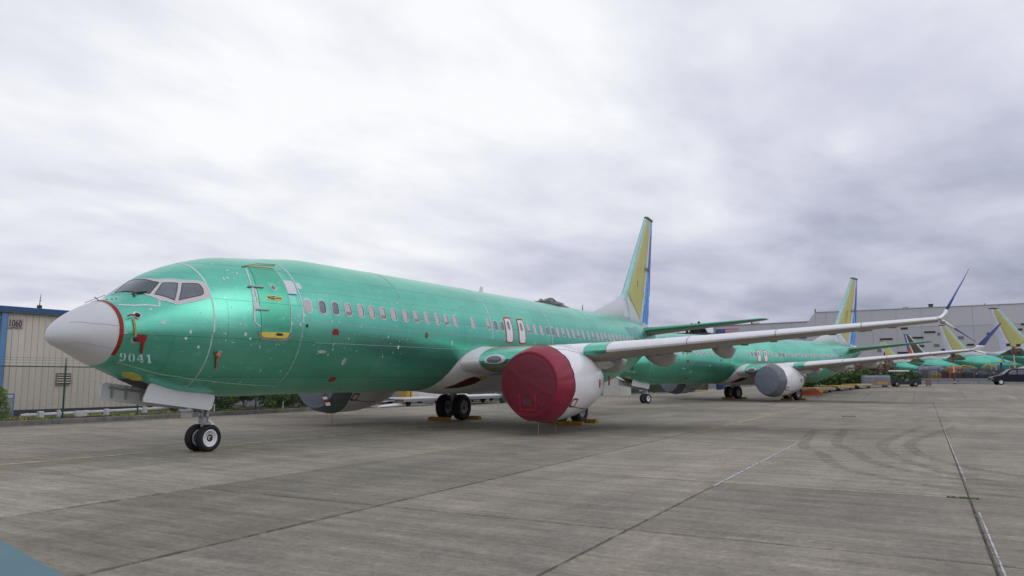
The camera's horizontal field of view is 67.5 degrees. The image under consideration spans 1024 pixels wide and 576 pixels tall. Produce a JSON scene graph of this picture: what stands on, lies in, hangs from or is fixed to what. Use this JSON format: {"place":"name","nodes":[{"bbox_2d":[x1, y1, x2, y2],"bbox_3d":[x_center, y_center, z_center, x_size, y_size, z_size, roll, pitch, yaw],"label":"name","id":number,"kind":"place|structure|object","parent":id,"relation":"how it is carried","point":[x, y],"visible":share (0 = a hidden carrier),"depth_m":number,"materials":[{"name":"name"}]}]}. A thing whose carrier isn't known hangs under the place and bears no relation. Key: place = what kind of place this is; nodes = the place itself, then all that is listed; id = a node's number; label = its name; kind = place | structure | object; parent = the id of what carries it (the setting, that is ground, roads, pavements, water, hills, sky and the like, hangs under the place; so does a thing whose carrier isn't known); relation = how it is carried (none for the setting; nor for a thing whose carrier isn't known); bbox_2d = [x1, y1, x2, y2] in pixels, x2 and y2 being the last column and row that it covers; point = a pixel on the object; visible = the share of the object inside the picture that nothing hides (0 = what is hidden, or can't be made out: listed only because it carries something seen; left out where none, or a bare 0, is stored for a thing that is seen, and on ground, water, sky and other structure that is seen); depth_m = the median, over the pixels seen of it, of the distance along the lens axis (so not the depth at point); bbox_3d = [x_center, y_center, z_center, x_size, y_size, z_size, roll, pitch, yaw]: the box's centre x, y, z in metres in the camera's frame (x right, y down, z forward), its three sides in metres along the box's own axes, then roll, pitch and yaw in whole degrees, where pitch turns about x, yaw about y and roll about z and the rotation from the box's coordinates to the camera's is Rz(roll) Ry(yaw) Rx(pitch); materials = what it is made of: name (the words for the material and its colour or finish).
{"place":"outdoors","nodes":[
{"label":"outdoors","id":0,"kind":"place"},
{"bbox_2d":[239,384,755,405],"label":"service road","id":1,"kind":"structure","parent":0,"point":[429,402],"depth_m":64.54,"materials":[{"name":"grey asphalt"}]},
{"bbox_2d":[0,305,155,415],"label":"warehouse","id":2,"kind":"structure","parent":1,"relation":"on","point":[22,331],"depth_m":37.74,"materials":[{"name":"metal"}]},
{"bbox_2d":[0,393,14,414],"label":"handrail","id":3,"kind":"object","parent":2,"relation":"on","point":[11,405],"visible":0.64,"depth_m":35.67,"materials":[{"name":"grey metal"}]},
{"bbox_2d":[398,391,412,402],"bbox_3d":[-7.467,7.498,53.772,0.742,1.349,0.848,-4,-8,30],"label":"storage bin","id":4,"kind":"object","parent":1,"relation":"on","point":[403,393],"visible":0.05,"depth_m":53.48,"materials":[{"name":"yellow paint"}]},
{"bbox_2d":[413,391,438,402],"bbox_3d":[-6.654,7.693,56.587,1.400,1.620,2.300,-4,-8,32],"label":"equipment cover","id":5,"kind":"object","parent":1,"relation":"on","point":[417,394],"visible":0.3,"depth_m":55.56,"materials":[{"name":"white paint"}]},
{"bbox_2d":[674,332,713,334],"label":"dark roofed hall","id":6,"kind":"structure","parent":1,"relation":"on","point":[705,333],"depth_m":274.99,"materials":[{"name":"white paint"}]},
{"bbox_2d":[713,321,807,340],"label":"annex building","id":7,"kind":"structure","parent":1,"relation":"on","point":[758,327],"depth_m":329.00,"materials":[{"name":"grey metal"}]},
{"bbox_2d":[716,329,738,333],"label":"flag banner","id":8,"kind":"object","parent":7,"relation":"attached to","point":[720,331],"visible":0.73,"depth_m":336.77,"materials":[{"name":"multicoloured fabric"}]},
{"bbox_2d":[0,397,1023,575],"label":"apron","id":9,"kind":"object","parent":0,"point":[864,457],"visible":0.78,"depth_m":12.40,"materials":[{"name":"concrete"}]},
{"bbox_2d":[0,540,63,575],"bbox_3d":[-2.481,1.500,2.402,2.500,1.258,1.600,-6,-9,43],"label":"ground marking","id":10,"kind":"object","parent":9,"relation":"on","point":[14,561],"visible":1,"depth_m":2.46,"materials":[{"name":"blue paint"}]},
{"bbox_2d":[0,403,386,420],"bbox_3d":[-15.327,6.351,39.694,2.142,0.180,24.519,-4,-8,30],"label":"green ground cover","id":11,"kind":"object","parent":9,"relation":"on","point":[127,414],"visible":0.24,"depth_m":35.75,"materials":[{"name":"green plant"}]},
{"bbox_2d":[0,386,10,418],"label":"shrub","id":12,"kind":"object","parent":11,"relation":"on","point":[4,399],"visible":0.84,"depth_m":31.06,"materials":[{"name":"green plant"}]},
{"bbox_2d":[20,403,242,416],"bbox_3d":[-17.741,5.883,37.145,0.184,0.303,11.602,-4,-8,30],"label":"white pipe","id":13,"kind":"object","parent":11,"relation":"on","point":[95,411],"visible":0.44,"depth_m":35.48,"materials":[{"name":"white plastic"}]},
{"bbox_2d":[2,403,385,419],"bbox_3d":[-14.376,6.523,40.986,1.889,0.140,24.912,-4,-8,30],"label":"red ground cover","id":14,"kind":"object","parent":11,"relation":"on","point":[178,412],"visible":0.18,"depth_m":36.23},
{"bbox_2d":[0,357,410,420],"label":"chain link fence","id":15,"kind":"object","parent":11,"relation":"on","point":[63,386],"visible":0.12,"depth_m":32.62,"materials":[{"name":"metal"}]},
{"bbox_2d":[211,396,228,409],"bbox_3d":[-16.058,5.772,40.315,2.429,1.717,1.614,-5,-9,38],"label":"shrub","id":16,"kind":"object","parent":11,"relation":"on","point":[220,405],"visible":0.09,"depth_m":40.06,"materials":[{"name":"green plant"}]},
{"bbox_2d":[214,396,239,408],"bbox_3d":[-15.402,6.079,41.341,1.302,1.345,1.802,6,-9,-43],"label":"shrub","id":17,"kind":"object","parent":11,"relation":"on","point":[230,398],"visible":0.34,"depth_m":40.91,"materials":[{"name":"green plant"}]},
{"bbox_2d":[229,395,257,407],"bbox_3d":[-15.336,5.668,42.878,3.223,2.521,1.467,-3,-7,22],"label":"shrub","id":18,"kind":"object","parent":11,"relation":"on","point":[243,398],"visible":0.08,"depth_m":42.30,"materials":[{"name":"green plant"}]},
{"bbox_2d":[264,394,289,407],"bbox_3d":[-13.616,6.309,43.828,1.722,1.472,1.801,-3,-7,24],"label":"shrub","id":19,"kind":"object","parent":11,"relation":"on","point":[279,403],"visible":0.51,"depth_m":43.45,"materials":[{"name":"green plant"}]},
{"bbox_2d":[257,394,297,406],"bbox_3d":[-13.892,6.105,45.339,2.876,2.228,1.896,-1,-7,8],"label":"shrub","id":20,"kind":"object","parent":11,"relation":"on","point":[286,403],"visible":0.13,"depth_m":44.83,"materials":[{"name":"green plant"}]},
{"bbox_2d":[284,394,306,406],"bbox_3d":[-12.655,6.469,45.827,2.486,1.618,1.555,2,-7,-16],"label":"shrub","id":21,"kind":"object","parent":11,"relation":"on","point":[298,401],"visible":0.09,"depth_m":45.56,"materials":[{"name":"green plant"}]},
{"bbox_2d":[0,404,399,426],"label":"kerb","id":22,"kind":"structure","parent":9,"relation":"on","point":[84,420],"depth_m":34.27,"materials":[{"name":"concrete"}]},
{"bbox_2d":[6,442,496,516],"bbox_3d":[-4.105,3.620,15.094,0.031,0.001,16.000,-4,-8,28],"label":"joint crack","id":23,"kind":"object","parent":9,"relation":"on","point":[211,485],"visible":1,"depth_m":12.56,"materials":[{"name":"grey concrete"}]},
{"bbox_2d":[0,406,641,464],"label":"guide line","id":24,"kind":"object","parent":9,"relation":"on","point":[264,441],"visible":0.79,"depth_m":22.59,"materials":[{"name":"beige paint"}]},
{"bbox_2d":[75,431,694,575],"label":"joint crack","id":25,"kind":"object","parent":9,"relation":"on","point":[316,519],"visible":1,"depth_m":9.57,"materials":[{"name":"grey concrete"}]},
{"bbox_2d":[371,403,434,407],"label":"hose ramp","id":26,"kind":"structure","parent":9,"relation":"on","point":[396,404],"depth_m":49.77,"materials":[{"name":"white paint"}]},
{"bbox_2d":[381,396,437,405],"bbox_3d":[-6.956,7.656,51.659,2.040,0.537,5.700,-4,-8,32],"label":"flatbed trailer","id":27,"kind":"object","parent":9,"relation":"on","point":[408,400],"visible":0.74,"depth_m":50.92,"materials":[{"name":"metal"}]},
{"bbox_2d":[428,416,450,420],"bbox_3d":[-3.179,5.717,33.534,1.050,0.156,0.340,-4,-8,32],"label":"wheel chock","id":28,"kind":"object","parent":9,"relation":"on","point":[440,418],"visible":1,"depth_m":33.34,"materials":[{"name":"rubber"}]},
{"bbox_2d":[436,394,503,402],"bbox_3d":[-2.902,8.008,55.080,2.240,0.637,7.700,-4,-8,31],"label":"flatbed trailer","id":29,"kind":"object","parent":9,"relation":"on","point":[482,397],"visible":0.38,"depth_m":55.16,"materials":[{"name":"white paint"}]},
{"bbox_2d":[45,216,975,451],"bbox_3d":[0.599,0.004,36.364,34.754,12.170,29.180,3,-7,-22],"label":"jet airliner","id":30,"kind":"object","parent":9,"relation":"on","point":[278,326],"visible":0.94,"depth_m":21.78,"materials":[{"name":"green metal"}]},
{"bbox_2d":[115,279,158,293],"bbox_3d":[-8.658,-0.036,17.681,0.940,0.415,0.453,-2,-7,18],"label":"cockpit window","id":31,"kind":"structure","parent":30,"relation":"in","point":[136,285],"depth_m":17.63,"materials":[{"name":"grey glass"}]},
{"bbox_2d":[133,335,146,353],"bbox_3d":[-8.188,1.244,16.817,0.187,0.424,0.274,-4,-8,30],"label":"warning streamer","id":32,"kind":"object","parent":30,"relation":"attached to","point":[140,339],"visible":1,"depth_m":16.84,"materials":[{"name":"red fabric"}]},
{"bbox_2d":[98,382,186,409],"bbox_3d":[-8.767,2.635,18.557,0.264,0.695,2.450,-4,-8,30],"label":"nose gear door","id":33,"kind":"structure","parent":30,"relation":"in","point":[111,392],"depth_m":18.06,"materials":[{"name":"paint"}]},
{"bbox_2d":[114,279,208,303],"bbox_3d":[-8.164,0.081,17.761,2.101,0.645,0.740,1,-7,-9],"label":"cockpit window frame","id":34,"kind":"structure","parent":30,"relation":"in","point":[206,293],"depth_m":17.83,"materials":[{"name":"grey metal"}]},
{"bbox_2d":[155,282,177,299],"bbox_3d":[-7.977,0.074,17.667,0.463,0.458,0.344,2,-7,-18],"label":"cockpit window","id":35,"kind":"structure","parent":30,"relation":"in","point":[166,289],"depth_m":17.64,"materials":[{"name":"grey glass"}]},
{"bbox_2d":[143,383,214,409],"bbox_3d":[-8.055,2.630,18.431,0.264,0.675,1.960,-4,-8,30],"label":"nose gear door","id":36,"kind":"structure","parent":30,"relation":"in","point":[154,393],"depth_m":18.28,"materials":[{"name":"paint"}]},
{"bbox_2d":[179,283,203,299],"bbox_3d":[-7.556,0.092,17.942,0.279,0.462,0.607,-6,-9,43],"label":"cockpit window","id":37,"kind":"structure","parent":30,"relation":"in","point":[188,290],"depth_m":17.94,"materials":[{"name":"grey glass"}]},
{"bbox_2d":[248,265,291,340],"bbox_3d":[-6.356,0.362,19.569,0.929,1.990,1.208,-4,-8,30],"label":"passenger door","id":38,"kind":"structure","parent":30,"relation":"in","point":[274,299],"depth_m":19.50,"materials":[{"name":"metal"}]},
{"bbox_2d":[303,298,312,312],"bbox_3d":[-5.436,0.468,20.370,0.126,0.413,0.290,-4,-8,30],"label":"cabin window","id":39,"kind":"structure","parent":30,"relation":"in","point":[308,307],"depth_m":20.36,"materials":[{"name":"white plastic"}]},
{"bbox_2d":[318,300,326,314],"bbox_3d":[-5.163,0.517,20.808,0.118,0.413,0.290,-4,-8,30],"label":"cabin window","id":40,"kind":"structure","parent":30,"relation":"in","point":[321,303],"depth_m":20.79,"materials":[{"name":"glass"}]},
{"bbox_2d":[299,392,352,418],"bbox_3d":[-7.406,3.817,29.866,2.531,2.920,0.932,-4,-8,30],"label":"engine cover","id":41,"kind":"object","parent":30,"relation":"attached to","point":[329,403],"visible":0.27,"depth_m":29.45,"materials":[{"name":"grey fabric"}]},
{"bbox_2d":[331,301,339,315],"bbox_3d":[-4.906,0.565,21.233,0.113,0.413,0.290,-4,-8,30],"label":"cabin window","id":42,"kind":"structure","parent":30,"relation":"in","point":[335,307],"depth_m":21.22,"materials":[{"name":"glass"}]},
{"bbox_2d":[344,303,351,316],"bbox_3d":[-4.646,0.616,21.679,0.112,0.413,0.290,-4,-8,30],"label":"cabin window","id":43,"kind":"structure","parent":30,"relation":"in","point":[348,310],"depth_m":21.66,"materials":[{"name":"glass"}]},
{"bbox_2d":[357,304,364,317],"bbox_3d":[-4.379,0.668,22.142,0.112,0.413,0.290,-4,-8,30],"label":"cabin window","id":44,"kind":"structure","parent":30,"relation":"in","point":[360,309],"depth_m":22.13,"materials":[{"name":"glass"}]},
{"bbox_2d":[368,305,375,318],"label":"cabin window","id":45,"kind":"structure","parent":30,"relation":"in","point":[372,315],"depth_m":22.55,"materials":[{"name":"glass"}]},
{"bbox_2d":[379,307,386,319],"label":"cabin window","id":46,"kind":"structure","parent":30,"relation":"in","point":[382,311],"depth_m":22.97,"materials":[{"name":"glass"}]},
{"bbox_2d":[390,308,396,320],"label":"cabin window","id":47,"kind":"structure","parent":30,"relation":"in","point":[393,312],"depth_m":23.42,"materials":[{"name":"glass"}]},
{"bbox_2d":[402,309,408,321],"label":"cabin window","id":48,"kind":"structure","parent":30,"relation":"in","point":[404,313],"depth_m":23.92,"materials":[{"name":"glass"}]},
{"bbox_2d":[412,311,418,322],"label":"cabin window","id":49,"kind":"structure","parent":30,"relation":"in","point":[415,315],"depth_m":24.39,"materials":[{"name":"glass"}]},
{"bbox_2d":[423,312,429,323],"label":"cabin window","id":50,"kind":"structure","parent":30,"relation":"in","point":[426,317],"depth_m":24.89,"materials":[{"name":"glass"}]},
{"bbox_2d":[502,345,575,434],"bbox_3d":[0.709,3.269,24.662,2.544,2.912,0.932,-4,-8,30],"label":"engine cover","id":51,"kind":"object","parent":30,"relation":"attached to","point":[538,383],"visible":1,"depth_m":24.28,"materials":[{"name":"red fabric"}]},
{"bbox_2d":[551,420,584,424],"bbox_3d":[2.214,5.343,30.347,1.300,0.156,0.340,-3,-8,27],"label":"wheel chock","id":52,"kind":"object","parent":9,"relation":"on","point":[557,422],"visible":0.87,"depth_m":30.21,"materials":[{"name":"rubber"}]},
{"bbox_2d":[537,486,711,575],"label":"joint crack","id":53,"kind":"object","parent":9,"relation":"on","point":[613,536],"visible":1,"depth_m":8.69,"materials":[{"name":"grey concrete"}]},
{"bbox_2d":[385,505,1015,566],"bbox_3d":[1.533,2.936,9.285,7.700,0.001,0.029,-4,-8,28],"label":"joint crack","id":54,"kind":"object","parent":9,"relation":"on","point":[725,538],"visible":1,"depth_m":8.85,"materials":[{"name":"grey concrete"}]},
{"bbox_2d":[699,405,809,431],"bbox_3d":[13.198,6.410,38.827,0.186,0.001,29.016,-4,-8,28],"label":"guide line","id":55,"kind":"object","parent":9,"relation":"on","point":[752,419],"visible":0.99,"depth_m":33.64,"materials":[{"name":"beige paint"}]},
{"bbox_2d":[713,436,810,485],"bbox_3d":[6.479,4.046,18.725,0.056,0.001,13.206,-4,-8,28],"label":"painted line","id":56,"kind":"object","parent":9,"relation":"on","point":[757,463],"visible":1,"depth_m":16.33,"materials":[{"name":"grey paint"}]},
{"bbox_2d":[617,277,1003,402],"bbox_3d":[24.474,3.753,68.248,29.180,12.170,34.754,-1,-7,12],"label":"jet airliner","id":57,"kind":"object","parent":9,"relation":"on","point":[800,363],"visible":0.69,"depth_m":61.00,"materials":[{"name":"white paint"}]},
{"bbox_2d":[617,379,639,388],"bbox_3d":[8.629,7.032,55.955,2.450,0.695,0.264,6,-9,-40],"label":"nose gear door","id":58,"kind":"structure","parent":57,"relation":"in","point":[620,382],"depth_m":55.77,"materials":[{"name":"paint"}]},
{"bbox_2d":[631,380,649,388],"bbox_3d":[9.254,7.001,55.599,1.960,0.675,0.264,6,-9,-40],"label":"nose gear door","id":59,"kind":"structure","parent":57,"relation":"in","point":[634,383],"depth_m":55.46,"materials":[{"name":"paint"}]},
{"bbox_2d":[661,384,685,393],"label":"engine cover","id":60,"kind":"object","parent":57,"relation":"attached to","point":[674,388],"visible":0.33,"depth_m":65.60,"materials":[{"name":"grey fabric"}]},
{"bbox_2d":[755,364,786,396],"bbox_3d":[19.633,7.239,58.483,0.932,2.927,2.557,6,-9,-40],"label":"engine cover","id":61,"kind":"object","parent":57,"relation":"attached to","point":[774,384],"visible":1,"depth_m":58.02,"materials":[{"name":"grey fabric"}]},
{"bbox_2d":[969,499,999,575],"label":"joint crack","id":62,"kind":"object","parent":9,"relation":"on","point":[990,554],"visible":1,"depth_m":8.51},
{"bbox_2d":[978,512,1005,575],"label":"painted line","id":63,"kind":"object","parent":9,"relation":"on","point":[1002,568],"visible":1,"depth_m":8.33,"materials":[{"name":"grey paint"}]},
{"bbox_2d":[0,0,1023,332],"label":"sky","id":64,"kind":"structure","parent":0,"point":[778,154],"materials":[{"name":"grey"}]},
{"bbox_2d":[603,376,630,395],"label":"tool shed","id":65,"kind":"structure","parent":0,"point":[613,388],"depth_m":80.29,"materials":[{"name":"white metal"}]},
{"bbox_2d":[600,384,1023,401],"bbox_3d":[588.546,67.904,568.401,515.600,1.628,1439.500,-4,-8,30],"label":"apron","id":66,"kind":"object","parent":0,"point":[976,392],"visible":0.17,"depth_m":72.80,"materials":[{"name":"concrete"}]},
{"bbox_2d":[647,384,706,392],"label":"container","id":67,"kind":"object","parent":66,"relation":"on","point":[653,388],"visible":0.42,"depth_m":94.17,"materials":[{"name":"metal"}]},
{"bbox_2d":[802,381,820,387],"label":"hedge clump","id":68,"kind":"object","parent":66,"relation":"on","point":[814,384],"visible":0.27,"depth_m":86.70,"materials":[{"name":"green plant"}]},
{"bbox_2d":[802,389,822,394],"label":"plastic barrier","id":69,"kind":"object","parent":66,"relation":"on","point":[813,392],"visible":0.62,"depth_m":71.83,"materials":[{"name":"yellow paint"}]},
{"bbox_2d":[801,387,833,391],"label":"flatbed trailer","id":70,"kind":"object","parent":66,"relation":"on","point":[823,388],"visible":0.55,"depth_m":74.64,"materials":[{"name":"yellow paint"}]},
{"bbox_2d":[817,376,837,386],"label":"hedge clump","id":71,"kind":"object","parent":66,"relation":"on","point":[825,381],"visible":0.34,"depth_m":88.60,"materials":[{"name":"green plant"}]},
{"bbox_2d":[827,372,846,384],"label":"hedge clump","id":72,"kind":"object","parent":66,"relation":"on","point":[840,378],"visible":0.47,"depth_m":91.12,"materials":[{"name":"green plant"}]},
{"bbox_2d":[821,385,854,390],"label":"flatbed trailer","id":73,"kind":"object","parent":66,"relation":"on","point":[838,387],"visible":0.85,"depth_m":78.09,"materials":[{"name":"yellow paint"}]},
{"bbox_2d":[835,370,859,385],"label":"hedge clump","id":74,"kind":"object","parent":66,"relation":"on","point":[851,377],"visible":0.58,"depth_m":93.34,"materials":[{"name":"green plant"}]},
{"bbox_2d":[843,364,870,373],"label":"scrub","id":75,"kind":"object","parent":66,"relation":"on","point":[859,367],"visible":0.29,"depth_m":110.81,"materials":[{"name":"beige plant"}]},
{"bbox_2d":[841,384,872,388],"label":"flatbed trailer","id":76,"kind":"object","parent":66,"relation":"on","point":[859,385],"visible":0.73,"depth_m":81.92,"materials":[{"name":"yellow paint"}]},
{"bbox_2d":[845,372,869,383],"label":"hedge clump","id":77,"kind":"object","parent":66,"relation":"on","point":[860,374],"visible":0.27,"depth_m":94.96,"materials":[{"name":"green plant"}]},
{"bbox_2d":[857,369,878,383],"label":"hedge clump","id":78,"kind":"object","parent":66,"relation":"on","point":[867,371],"visible":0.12,"depth_m":97.76,"materials":[{"name":"green plant"}]},
{"bbox_2d":[861,375,890,386],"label":"cargo container","id":79,"kind":"object","parent":66,"relation":"on","point":[880,380],"visible":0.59,"depth_m":86.23,"materials":[{"name":"metal"}]},
{"bbox_2d":[868,362,888,374],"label":"scrub","id":80,"kind":"object","parent":66,"relation":"on","point":[884,367],"visible":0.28,"depth_m":112.47,"materials":[{"name":"beige plant"}]},
{"bbox_2d":[871,371,902,378],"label":"hedge clump","id":81,"kind":"object","parent":66,"relation":"on","point":[887,373],"visible":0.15,"depth_m":99.25,"materials":[{"name":"green plant"}]},
{"bbox_2d":[881,361,895,373],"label":"scrub","id":82,"kind":"object","parent":66,"relation":"on","point":[890,366],"visible":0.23,"depth_m":114.72,"materials":[{"name":"beige plant"}]},
{"bbox_2d":[879,341,918,373],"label":"jet airliner","id":83,"kind":"object","parent":66,"relation":"on","point":[901,365],"visible":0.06,"depth_m":245.23,"materials":[{"name":"teal metal"}]},
{"bbox_2d":[889,370,921,386],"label":"baggage tug","id":84,"kind":"object","parent":66,"relation":"on","point":[897,381],"visible":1,"depth_m":87.09,"materials":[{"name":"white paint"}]},
{"bbox_2d":[903,371,922,380],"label":"hedge clump","id":85,"kind":"object","parent":66,"relation":"on","point":[912,375],"visible":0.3,"depth_m":102.69,"materials":[{"name":"green plant"}]},
{"bbox_2d":[805,303,1023,374],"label":"assembly hangar","id":86,"kind":"structure","parent":66,"relation":"on","point":[974,322],"depth_m":281.34,"materials":[{"name":"grey metal"}]},
{"bbox_2d":[920,366,927,377],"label":"equipment cabinet","id":87,"kind":"object","parent":66,"relation":"on","point":[922,371],"visible":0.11,"depth_m":116.93,"materials":[{"name":"metal"}]},
{"bbox_2d":[918,370,938,383],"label":"concrete barrier","id":88,"kind":"object","parent":66,"relation":"on","point":[934,380],"visible":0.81,"depth_m":108.06,"materials":[{"name":"concrete"}]},
{"bbox_2d":[918,364,942,376],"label":"equipment cabinet","id":89,"kind":"object","parent":66,"relation":"on","point":[936,368],"visible":0.12,"depth_m":118.49,"materials":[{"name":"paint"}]},
{"bbox_2d":[899,334,980,371],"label":"jet airliner","id":90,"kind":"object","parent":66,"relation":"on","point":[915,348],"visible":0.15,"depth_m":209.91,"materials":[{"name":"teal metal"}]},
{"bbox_2d":[938,370,958,383],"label":"concrete barrier","id":91,"kind":"object","parent":66,"relation":"on","point":[942,380],"visible":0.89,"depth_m":108.00,"materials":[{"name":"concrete"}]},
{"bbox_2d":[947,364,960,377],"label":"equipment cabinet","id":92,"kind":"object","parent":66,"relation":"on","point":[956,368],"visible":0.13,"depth_m":116.03,"materials":[{"name":"paint"}]},
{"bbox_2d":[951,353,956,383],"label":"floodlight mast","id":93,"kind":"object","parent":66,"relation":"on","point":[953,355],"visible":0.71,"depth_m":104.81,"materials":[{"name":"metal"}]},
{"bbox_2d":[961,370,972,377],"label":"equipment cabinet","id":94,"kind":"object","parent":66,"relation":"on","point":[970,374],"visible":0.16,"depth_m":114.34,"materials":[{"name":"metal"}]},
{"bbox_2d":[958,370,978,383],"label":"concrete barrier","id":95,"kind":"object","parent":66,"relation":"on","point":[962,380],"visible":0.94,"depth_m":107.97,"materials":[{"name":"concrete"}]},
{"bbox_2d":[960,365,978,377],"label":"equipment cabinet","id":96,"kind":"object","parent":66,"relation":"on","point":[975,370],"visible":0.1,"depth_m":116.18,"materials":[{"name":"metal"}]},
{"bbox_2d":[929,325,1023,371],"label":"jet airliner","id":97,"kind":"object","parent":66,"relation":"on","point":[950,340],"visible":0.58,"depth_m":169.69,"materials":[{"name":"green metal"}]},
{"bbox_2d":[977,367,994,383],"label":"concrete barrier","id":98,"kind":"object","parent":66,"relation":"on","point":[981,380],"visible":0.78,"depth_m":107.96,"materials":[{"name":"concrete"}]},
{"bbox_2d":[980,364,998,376],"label":"equipment cabinet","id":99,"kind":"object","parent":66,"relation":"on","point":[987,369],"visible":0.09,"depth_m":116.56,"materials":[{"name":"paint"}]},
{"bbox_2d":[973,308,1023,364],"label":"jet airliner","id":100,"kind":"object","parent":66,"relation":"on","point":[1007,331],"visible":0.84,"depth_m":124.02,"materials":[{"name":"metal"}]},
{"bbox_2d":[991,362,1014,374],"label":"lift platform","id":101,"kind":"structure","parent":66,"relation":"on","point":[1000,370],"depth_m":111.43,"materials":[{"name":"metal"}]},
{"bbox_2d":[987,368,1023,384],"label":"car","id":102,"kind":"object","parent":66,"relation":"on","point":[1011,375],"visible":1,"depth_m":94.10,"materials":[{"name":"black metal"}]},
{"bbox_2d":[1006,343,1020,368],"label":"floodlight mast","id":103,"kind":"object","parent":66,"relation":"on","point":[1009,352],"visible":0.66,"depth_m":111.94,"materials":[{"name":"metal"}]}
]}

